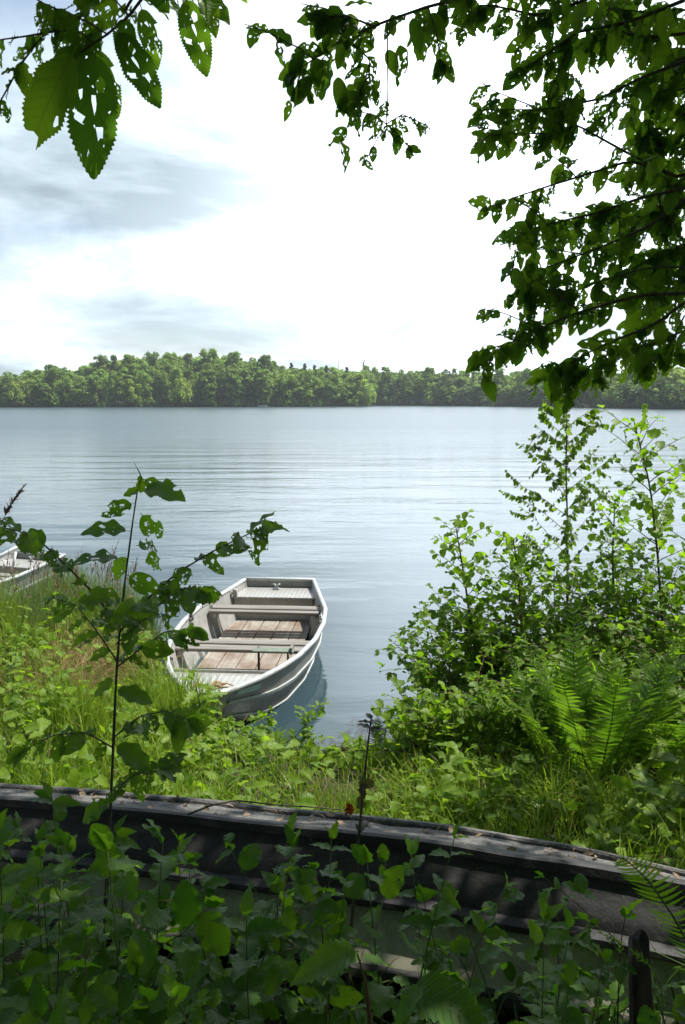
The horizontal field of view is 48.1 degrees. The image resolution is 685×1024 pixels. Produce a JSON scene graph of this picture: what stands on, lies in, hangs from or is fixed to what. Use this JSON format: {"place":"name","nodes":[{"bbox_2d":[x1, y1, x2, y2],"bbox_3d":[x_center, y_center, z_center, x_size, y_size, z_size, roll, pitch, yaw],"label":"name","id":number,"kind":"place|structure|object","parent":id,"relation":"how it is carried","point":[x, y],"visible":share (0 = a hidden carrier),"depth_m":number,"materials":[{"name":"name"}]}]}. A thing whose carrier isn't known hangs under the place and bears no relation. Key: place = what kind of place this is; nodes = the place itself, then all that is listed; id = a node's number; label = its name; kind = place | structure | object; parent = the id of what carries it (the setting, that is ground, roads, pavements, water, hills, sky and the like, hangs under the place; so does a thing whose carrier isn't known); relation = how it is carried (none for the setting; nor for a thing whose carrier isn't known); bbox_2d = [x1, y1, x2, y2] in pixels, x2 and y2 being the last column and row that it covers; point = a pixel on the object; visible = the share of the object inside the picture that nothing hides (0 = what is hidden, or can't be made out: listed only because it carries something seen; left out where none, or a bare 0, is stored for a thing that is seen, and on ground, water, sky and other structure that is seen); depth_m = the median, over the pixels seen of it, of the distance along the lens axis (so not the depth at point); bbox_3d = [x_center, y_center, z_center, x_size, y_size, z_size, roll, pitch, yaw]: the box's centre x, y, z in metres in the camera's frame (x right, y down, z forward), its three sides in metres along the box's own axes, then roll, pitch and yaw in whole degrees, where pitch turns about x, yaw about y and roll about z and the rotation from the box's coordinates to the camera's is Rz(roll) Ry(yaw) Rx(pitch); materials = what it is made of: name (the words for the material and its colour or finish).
{"place":"outdoors","nodes":[
{"label":"outdoors","id":0,"kind":"place"},
{"bbox_2d":[0,405,684,756],"bbox_3d":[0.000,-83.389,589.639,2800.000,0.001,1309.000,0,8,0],"label":"lake water","id":1,"kind":"structure","parent":0,"point":[356,500],"depth_m":21.84,"materials":[{"name":"blue liquid"}]},
{"bbox_2d":[0,550,65,596],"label":"rowing boat","id":2,"kind":"object","parent":1,"relation":"on","point":[23,560],"visible":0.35,"depth_m":11.16,"materials":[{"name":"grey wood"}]},
{"bbox_2d":[165,577,327,722],"bbox_3d":[-0.952,1.417,8.025,1.541,0.616,4.013,1,8,4],"label":"rowing boat","id":3,"kind":"object","parent":1,"relation":"on","point":[240,623],"visible":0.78,"depth_m":8.07,"materials":[{"name":"metal"}]},
{"bbox_2d":[0,549,684,1023],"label":"ground","id":4,"kind":"structure","parent":0,"point":[388,1015],"depth_m":4.50,"materials":[{"name":"plant"}]},
{"bbox_2d":[0,954,29,1023],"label":"nettle","id":5,"kind":"object","parent":4,"relation":"on","point":[15,1003],"visible":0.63,"depth_m":1.42,"materials":[{"name":"green plant"}]},
{"bbox_2d":[3,635,33,713],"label":"leafy herb","id":6,"kind":"object","parent":4,"relation":"on","point":[18,691],"visible":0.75,"depth_m":5.83,"materials":[{"name":"green plant"}]},
{"bbox_2d":[0,808,45,1012],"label":"nettle","id":7,"kind":"object","parent":4,"relation":"on","point":[16,932],"visible":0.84,"depth_m":1.56,"materials":[{"name":"green plant"}]},
{"bbox_2d":[0,811,52,975],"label":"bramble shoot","id":8,"kind":"object","parent":4,"relation":"on","point":[16,902],"visible":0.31,"depth_m":2.29,"materials":[{"name":"green plant"}]},
{"bbox_2d":[7,682,62,746],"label":"leafy herb","id":9,"kind":"object","parent":4,"relation":"on","point":[45,701],"visible":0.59,"depth_m":5.19,"materials":[{"name":"green plant"}]},
{"bbox_2d":[14,974,69,1023],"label":"nettle","id":10,"kind":"object","parent":4,"relation":"on","point":[38,1002],"visible":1,"depth_m":1.22,"materials":[{"name":"green plant"}]},
{"bbox_2d":[16,824,70,1022],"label":"nettle","id":11,"kind":"object","parent":4,"relation":"on","point":[39,835],"visible":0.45,"depth_m":1.97,"materials":[{"name":"green plant"}]},
{"bbox_2d":[6,840,98,1023],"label":"nettle","id":12,"kind":"object","parent":4,"relation":"on","point":[26,964],"visible":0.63,"depth_m":1.63,"materials":[{"name":"green plant"}]},
{"bbox_2d":[13,825,102,1014],"bbox_3d":[-0.578,1.138,1.544,0.169,0.956,0.332,0,8,0],"label":"nettle","id":13,"kind":"object","parent":4,"relation":"on","point":[52,894],"visible":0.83,"depth_m":1.57,"materials":[{"name":"green plant"}]},
{"bbox_2d":[0,830,120,1018],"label":"round leaf shrub","id":14,"kind":"object","parent":4,"relation":"on","point":[74,982],"visible":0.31,"depth_m":2.01,"materials":[{"name":"plant"}]},
{"bbox_2d":[31,781,109,981],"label":"nettle","id":15,"kind":"object","parent":4,"relation":"on","point":[62,803],"visible":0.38,"depth_m":2.23,"materials":[{"name":"green plant"}]},
{"bbox_2d":[0,540,147,639],"bbox_3d":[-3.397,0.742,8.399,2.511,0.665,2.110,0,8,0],"label":"seeding grass","id":16,"kind":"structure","parent":4,"relation":"on","point":[92,570],"depth_m":8.50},
{"bbox_2d":[46,916,118,1023],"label":"bramble shoot","id":17,"kind":"object","parent":4,"relation":"on","point":[103,994],"visible":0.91,"depth_m":1.38,"materials":[{"name":"green plant"}]},
{"bbox_2d":[0,555,181,642],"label":"rushes","id":18,"kind":"object","parent":4,"relation":"on","point":[39,590],"visible":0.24,"depth_m":8.39,"materials":[{"name":"plant"}]},
{"bbox_2d":[55,835,137,1023],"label":"nettle","id":19,"kind":"object","parent":4,"relation":"on","point":[93,944],"visible":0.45,"depth_m":1.84,"materials":[{"name":"green plant"}]},
{"bbox_2d":[76,814,140,1017],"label":"nettle","id":20,"kind":"object","parent":4,"relation":"on","point":[124,840],"visible":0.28,"depth_m":2.08,"materials":[{"name":"green plant"}]},
{"bbox_2d":[3,982,221,1023],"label":"plant","id":21,"kind":"object","parent":4,"relation":"on","point":[196,1013],"visible":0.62,"depth_m":1.36,"materials":[{"name":"green plant"}]},
{"bbox_2d":[76,833,156,1023],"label":"round leaf shrub","id":22,"kind":"object","parent":4,"relation":"on","point":[126,884],"visible":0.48,"depth_m":1.82,"materials":[{"name":"plant"}]},
{"bbox_2d":[0,0,247,179],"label":"leafy tree","id":23,"kind":"object","parent":4,"relation":"on","point":[58,82],"visible":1,"depth_m":1.17,"materials":[{"name":"green plant"}]},
{"bbox_2d":[68,823,200,1023],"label":"round leaf shrub","id":24,"kind":"object","parent":4,"relation":"on","point":[101,839],"visible":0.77,"depth_m":1.53,"materials":[{"name":"plant"}]},
{"bbox_2d":[0,463,289,947],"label":"sapling","id":25,"kind":"object","parent":4,"relation":"on","point":[134,756],"visible":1,"depth_m":2.33,"materials":[{"name":"green plant"}]},
{"bbox_2d":[121,983,178,1023],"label":"round leaf shrub","id":26,"kind":"object","parent":4,"relation":"on","point":[157,1001],"visible":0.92,"depth_m":1.38,"materials":[{"name":"plant"}]},
{"bbox_2d":[98,819,230,1023],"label":"round leaf shrub","id":27,"kind":"object","parent":4,"relation":"on","point":[186,907],"visible":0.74,"depth_m":1.73,"materials":[{"name":"plant"}]},
{"bbox_2d":[117,936,214,1023],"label":"nettle","id":28,"kind":"object","parent":4,"relation":"on","point":[126,995],"visible":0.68,"depth_m":1.48,"materials":[{"name":"green plant"}]},
{"bbox_2d":[149,829,207,1023],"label":"nettle","id":29,"kind":"object","parent":4,"relation":"on","point":[180,849],"visible":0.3,"depth_m":2.07,"materials":[{"name":"green plant"}]},
{"bbox_2d":[161,974,211,1023],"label":"nettle","id":30,"kind":"object","parent":4,"relation":"on","point":[172,987],"visible":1,"depth_m":1.31,"materials":[{"name":"green plant"}]},
{"bbox_2d":[133,851,241,1023],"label":"bramble shoot","id":31,"kind":"object","parent":4,"relation":"on","point":[214,970],"visible":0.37,"depth_m":1.96,"materials":[{"name":"green plant"}]},
{"bbox_2d":[175,669,226,738],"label":"sow thistle","id":32,"kind":"object","parent":4,"relation":"on","point":[208,693],"visible":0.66,"depth_m":5.57,"materials":[{"name":"green plant"}]},
{"bbox_2d":[195,885,291,1023],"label":"nettle","id":33,"kind":"object","parent":4,"relation":"on","point":[241,989],"visible":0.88,"depth_m":1.59,"materials":[{"name":"green plant"}]},
{"bbox_2d":[205,812,300,1023],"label":"round leaf shrub","id":34,"kind":"object","parent":4,"relation":"on","point":[248,858],"visible":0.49,"depth_m":2.02,"materials":[{"name":"plant"}]},
{"bbox_2d":[186,860,325,1023],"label":"bramble shoot","id":35,"kind":"object","parent":4,"relation":"on","point":[276,968],"visible":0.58,"depth_m":1.68,"materials":[{"name":"green plant"}]},
{"bbox_2d":[247,705,276,744],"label":"bramble shoot","id":36,"kind":"object","parent":4,"relation":"on","point":[271,721],"visible":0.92,"depth_m":5.51,"materials":[{"name":"green plant"}]},
{"bbox_2d":[221,823,310,1023],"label":"nettle","id":37,"kind":"object","parent":4,"relation":"on","point":[292,840],"visible":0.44,"depth_m":1.93,"materials":[{"name":"green plant"}]},
{"bbox_2d":[264,870,342,1023],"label":"bramble shoot","id":38,"kind":"object","parent":4,"relation":"on","point":[324,906],"visible":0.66,"depth_m":1.77,"materials":[{"name":"green plant"}]},
{"bbox_2d":[279,697,329,757],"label":"bramble shoot","id":39,"kind":"object","parent":4,"relation":"on","point":[321,711],"visible":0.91,"depth_m":5.49,"materials":[{"name":"green plant"}]},
{"bbox_2d":[256,862,366,1023],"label":"bramble shoot","id":40,"kind":"object","parent":4,"relation":"on","point":[318,995],"visible":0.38,"depth_m":1.82,"materials":[{"name":"green plant"}]},
{"bbox_2d":[287,872,368,1023],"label":"round leaf shrub","id":41,"kind":"object","parent":4,"relation":"on","point":[354,885],"visible":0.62,"depth_m":1.79,"materials":[{"name":"plant"}]},
{"bbox_2d":[303,820,355,1013],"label":"nettle","id":42,"kind":"object","parent":4,"relation":"on","point":[316,937],"visible":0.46,"depth_m":2.09,"materials":[{"name":"green plant"}]},
{"bbox_2d":[290,919,372,1023],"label":"nettle","id":43,"kind":"object","parent":4,"relation":"on","point":[337,1013],"visible":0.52,"depth_m":1.83,"materials":[{"name":"green plant"}]},
{"bbox_2d":[290,937,393,1023],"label":"leaved plant","id":44,"kind":"object","parent":4,"relation":"on","point":[330,959],"visible":1,"depth_m":1.15,"materials":[{"name":"green plant"}]},
{"bbox_2d":[0,783,684,1023],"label":"overturned boat","id":45,"kind":"object","parent":4,"relation":"on","point":[477,878],"visible":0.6,"depth_m":2.71,"materials":[{"name":"black paint"}]},
{"bbox_2d":[24,788,680,878],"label":"fallen leaves","id":46,"kind":"object","parent":45,"relation":"on","point":[330,814],"visible":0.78,"depth_m":3.00,"materials":[{"name":"brown plant"}]},
{"bbox_2d":[0,591,684,868],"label":"ground cover","id":47,"kind":"object","parent":4,"relation":"on","point":[674,765],"visible":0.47,"depth_m":4.32,"materials":[{"name":"green plant"}]},
{"bbox_2d":[0,600,684,852],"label":"dry grass","id":48,"kind":"structure","parent":4,"relation":"on","point":[78,658],"depth_m":6.51,"materials":[{"name":"plant"}]},
{"bbox_2d":[3,878,684,1023],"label":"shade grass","id":49,"kind":"structure","parent":4,"relation":"on","point":[507,995],"depth_m":2.38,"materials":[{"name":"plant"}]},
{"bbox_2d":[5,900,684,1023],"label":"undergrowth","id":50,"kind":"object","parent":4,"relation":"on","point":[678,1009],"visible":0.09,"depth_m":2.41,"materials":[{"name":"green plant"}]},
{"bbox_2d":[346,713,386,1013],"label":"tall shoot","id":51,"kind":"object","parent":4,"relation":"on","point":[364,784],"visible":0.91,"depth_m":2.02,"materials":[{"name":"brown plant"}]},
{"bbox_2d":[350,843,404,1023],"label":"round leaf shrub","id":52,"kind":"object","parent":4,"relation":"on","point":[381,997],"visible":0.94,"depth_m":1.85,"materials":[{"name":"plant"}]},
{"bbox_2d":[349,767,463,820],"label":"grass tussock","id":53,"kind":"object","parent":4,"relation":"on","point":[423,799],"depth_m":4.37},
{"bbox_2d":[396,834,450,1023],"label":"nettle","id":54,"kind":"object","parent":4,"relation":"on","point":[416,860],"visible":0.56,"depth_m":2.00,"materials":[{"name":"green plant"}]},
{"bbox_2d":[404,884,453,971],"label":"bramble shoot","id":55,"kind":"object","parent":4,"relation":"on","point":[445,963],"visible":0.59,"depth_m":1.94,"materials":[{"name":"green plant"}]},
{"bbox_2d":[336,664,529,767],"bbox_3d":[0.622,1.446,5.282,1.276,0.587,0.876,1,8,8],"label":"alder shrub","id":56,"kind":"object","parent":4,"relation":"on","point":[470,726],"visible":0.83,"depth_m":5.12,"materials":[{"name":"green plant"}]},
{"bbox_2d":[394,822,471,1023],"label":"nettle","id":57,"kind":"object","parent":4,"relation":"on","point":[447,895],"visible":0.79,"depth_m":1.90,"materials":[{"name":"green plant"}]},
{"bbox_2d":[394,966,487,1023],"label":"leaved plant","id":58,"kind":"object","parent":4,"relation":"on","point":[436,995],"visible":1,"depth_m":1.06,"materials":[{"name":"green plant"}]},
{"bbox_2d":[374,611,513,708],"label":"bramble bush","id":59,"kind":"object","parent":4,"relation":"on","point":[419,654],"visible":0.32,"depth_m":6.08,"materials":[{"name":"green plant"}]},
{"bbox_2d":[391,910,521,1023],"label":"bramble shoot","id":60,"kind":"object","parent":4,"relation":"on","point":[479,923],"visible":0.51,"depth_m":1.51,"materials":[{"name":"green plant"}]},
{"bbox_2d":[245,0,684,422],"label":"overhanging tree","id":61,"kind":"object","parent":4,"relation":"on","point":[651,280],"visible":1,"depth_m":2.33,"materials":[{"name":"green plant"}]},
{"bbox_2d":[419,509,525,675],"bbox_3d":[1.001,0.837,5.997,0.835,1.766,0.752,2,9,14],"label":"alder sapling","id":62,"kind":"object","parent":4,"relation":"on","point":[479,557],"visible":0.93,"depth_m":6.01,"materials":[{"name":"green plant"}]},
{"bbox_2d":[377,594,571,720],"bbox_3d":[1.070,1.167,6.036,1.353,1.050,1.386,4,9,23],"label":"bramble bush","id":63,"kind":"object","parent":4,"relation":"on","point":[450,654],"visible":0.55,"depth_m":5.86,"materials":[{"name":"green plant"}]},
{"bbox_2d":[429,873,529,1023],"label":"round leaf shrub","id":64,"kind":"object","parent":4,"relation":"on","point":[460,943],"visible":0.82,"depth_m":1.94,"materials":[{"name":"plant"}]},
{"bbox_2d":[407,770,551,828],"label":"grass tussock","id":65,"kind":"object","parent":4,"relation":"on","point":[492,805],"depth_m":4.14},
{"bbox_2d":[470,525,566,660],"bbox_3d":[1.341,0.900,6.031,0.639,1.585,0.556,-5,10,-30],"label":"alder sapling","id":66,"kind":"object","parent":4,"relation":"on","point":[514,558],"visible":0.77,"depth_m":5.99,"materials":[{"name":"green plant"}]},
{"bbox_2d":[413,542,642,681],"bbox_3d":[1.493,0.928,6.139,1.710,1.438,1.211,4,9,23],"label":"bramble bush","id":67,"kind":"object","parent":4,"relation":"on","point":[476,624],"visible":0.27,"depth_m":6.05,"materials":[{"name":"green plant"}]},
{"bbox_2d":[459,682,602,772],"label":"fern","id":68,"kind":"object","parent":4,"relation":"on","point":[511,735],"visible":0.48,"depth_m":4.91,"materials":[{"name":"plant"}]},
{"bbox_2d":[435,738,642,851],"bbox_3d":[1.095,1.421,3.927,0.792,0.494,1.358,-8,11,-43],"label":"grass tussock","id":69,"kind":"object","parent":4,"relation":"on","point":[557,784],"depth_m":4.00,"materials":[{"name":"plant"}]},
{"bbox_2d":[450,619,633,737],"bbox_3d":[1.375,1.223,5.428,1.314,0.859,1.219,0,8,0],"label":"bramble bush","id":70,"kind":"object","parent":4,"relation":"on","point":[505,678],"visible":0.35,"depth_m":5.47,"materials":[{"name":"green plant"}]},
{"bbox_2d":[491,877,600,1023],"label":"bramble shoot","id":71,"kind":"object","parent":4,"relation":"on","point":[527,993],"visible":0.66,"depth_m":2.02,"materials":[{"name":"green plant"}]},
{"bbox_2d":[520,891,577,1023],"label":"nettle","id":72,"kind":"object","parent":4,"relation":"on","point":[553,936],"visible":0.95,"depth_m":1.39,"materials":[{"name":"green plant"}]},
{"bbox_2d":[520,903,593,1023],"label":"nettle","id":73,"kind":"object","parent":4,"relation":"on","point":[566,955],"visible":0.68,"depth_m":1.73,"materials":[{"name":"green plant"}]},
{"bbox_2d":[532,980,585,1023],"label":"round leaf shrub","id":74,"kind":"object","parent":4,"relation":"on","point":[574,1015],"visible":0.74,"depth_m":1.47,"materials":[{"name":"plant"}]},
{"bbox_2d":[461,631,662,733],"bbox_3d":[1.530,1.249,5.207,1.415,0.775,1.109,0,8,0],"label":"bramble bush","id":75,"kind":"object","parent":4,"relation":"on","point":[520,680],"visible":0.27,"depth_m":5.07,"materials":[{"name":"green plant"}]},
{"bbox_2d":[474,652,671,765],"bbox_3d":[1.421,1.291,4.735,1.064,0.708,0.889,-7,11,-40],"label":"fern","id":76,"kind":"object","parent":4,"relation":"on","point":[536,737],"visible":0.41,"depth_m":4.79,"materials":[{"name":"plant"}]},
{"bbox_2d":[547,960,599,1023],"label":"round leaf shrub","id":77,"kind":"object","parent":4,"relation":"on","point":[568,974],"visible":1,"depth_m":1.29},
{"bbox_2d":[497,401,653,630],"bbox_3d":[1.960,0.340,6.500,1.356,2.543,1.077,0,8,0],"label":"birch sapling","id":78,"kind":"object","parent":4,"relation":"on","point":[563,479],"visible":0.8,"depth_m":6.42,"materials":[{"name":"green plant"}]},
{"bbox_2d":[479,553,684,685],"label":"bramble bush","id":79,"kind":"object","parent":4,"relation":"on","point":[597,618],"visible":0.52,"depth_m":5.66,"materials":[{"name":"green plant"}]},
{"bbox_2d":[570,943,614,1023],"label":"bramble shoot","id":80,"kind":"object","parent":4,"relation":"on","point":[593,986],"visible":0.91,"depth_m":1.50,"materials":[{"name":"green plant"}]},
{"bbox_2d":[506,614,684,753],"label":"bramble bush","id":81,"kind":"object","parent":4,"relation":"on","point":[593,662],"visible":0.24,"depth_m":5.09,"materials":[{"name":"green plant"}]},
{"bbox_2d":[517,599,684,792],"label":"fern","id":82,"kind":"object","parent":4,"relation":"on","point":[638,719],"visible":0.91,"depth_m":4.36,"materials":[{"name":"plant"}]},
{"bbox_2d":[524,749,682,830],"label":"grass tussock","id":83,"kind":"object","parent":4,"relation":"on","point":[601,797],"depth_m":3.95,"materials":[{"name":"plant"}]},
{"bbox_2d":[535,871,684,1023],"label":"bramble shoot","id":84,"kind":"object","parent":4,"relation":"on","point":[579,884],"visible":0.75,"depth_m":1.94,"materials":[{"name":"green plant"}]},
{"bbox_2d":[545,544,684,690],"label":"bramble bush","id":85,"kind":"object","parent":4,"relation":"on","point":[660,627],"visible":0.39,"depth_m":5.88,"materials":[{"name":"green plant"}]},
{"bbox_2d":[569,485,665,637],"bbox_3d":[2.242,0.712,6.198,0.702,1.846,0.637,7,11,40],"label":"alder sapling","id":86,"kind":"object","parent":4,"relation":"on","point":[624,511],"visible":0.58,"depth_m":6.18,"materials":[{"name":"green plant"}]},
{"bbox_2d":[563,569,684,716],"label":"bramble bush","id":87,"kind":"object","parent":4,"relation":"on","point":[671,616],"visible":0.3,"depth_m":5.75,"materials":[{"name":"green plant"}]},
{"bbox_2d":[565,640,684,767],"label":"fern","id":88,"kind":"object","parent":4,"relation":"on","point":[666,717],"visible":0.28,"depth_m":4.77,"materials":[{"name":"plant"}]},
{"bbox_2d":[583,404,684,654],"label":"alder sapling","id":89,"kind":"object","parent":4,"relation":"on","point":[655,531],"visible":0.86,"depth_m":5.73,"materials":[{"name":"green plant"}]},
{"bbox_2d":[586,630,684,771],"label":"fern","id":90,"kind":"object","parent":4,"relation":"on","point":[672,746],"visible":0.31,"depth_m":4.63,"materials":[{"name":"plant"}]},
{"bbox_2d":[586,767,684,847],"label":"grass tussock","id":91,"kind":"object","parent":4,"relation":"on","point":[653,817],"depth_m":3.75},
{"bbox_2d":[628,929,653,1023],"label":"rotten post","id":92,"kind":"object","parent":4,"relation":"on","point":[640,989],"visible":0.84,"depth_m":1.87,"materials":[{"name":"brown wood"}]},
{"bbox_2d":[610,848,684,961],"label":"fern","id":93,"kind":"object","parent":4,"relation":"on","point":[656,883],"visible":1,"depth_m":1.77,"materials":[{"name":"plant"}]},
{"bbox_2d":[0,0,684,376],"label":"sky","id":94,"kind":"structure","parent":0,"point":[211,219],"materials":[{"name":"white"}]},
{"bbox_2d":[5,400,683,408],"bbox_3d":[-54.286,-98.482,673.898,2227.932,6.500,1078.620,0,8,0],"label":"shore ground","id":95,"kind":"structure","parent":0,"point":[335,405],"depth_m":304.50,"materials":[{"name":"plant"}]},
{"bbox_2d":[6,379,34,406],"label":"waterside bush","id":96,"kind":"object","parent":95,"relation":"on","point":[24,393],"visible":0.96,"depth_m":284.01,"materials":[{"name":"green plant"}]},
{"bbox_2d":[49,375,77,406],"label":"waterside bush","id":97,"kind":"object","parent":95,"relation":"on","point":[60,385],"visible":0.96,"depth_m":286.32,"materials":[{"name":"green plant"}]},
{"bbox_2d":[168,377,197,406],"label":"waterside bush","id":98,"kind":"object","parent":95,"relation":"on","point":[182,389],"visible":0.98,"depth_m":289.61,"materials":[{"name":"green plant"}]},
{"bbox_2d":[274,373,298,405],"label":"broadleaf tree","id":99,"kind":"object","parent":95,"relation":"on","point":[282,378],"visible":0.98,"depth_m":305.32,"materials":[{"name":"green plant"}]},
{"bbox_2d":[0,355,684,405],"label":"wood","id":100,"kind":"object","parent":95,"relation":"on","point":[157,383],"visible":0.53,"depth_m":300.50,"materials":[{"name":"green plant"}]},
{"bbox_2d":[0,399,684,409],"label":"waterside scrub","id":101,"kind":"object","parent":95,"relation":"on","point":[223,402],"visible":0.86,"depth_m":291.82,"materials":[{"name":"plant"}]},
{"bbox_2d":[612,381,647,407],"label":"waterside bush","id":102,"kind":"object","parent":95,"relation":"on","point":[619,395],"visible":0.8,"depth_m":242.06,"materials":[{"name":"green plant"}]},
{"bbox_2d":[654,382,684,407],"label":"waterside bush","id":103,"kind":"object","parent":95,"relation":"on","point":[675,392],"visible":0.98,"depth_m":222.53,"materials":[{"name":"green plant"}]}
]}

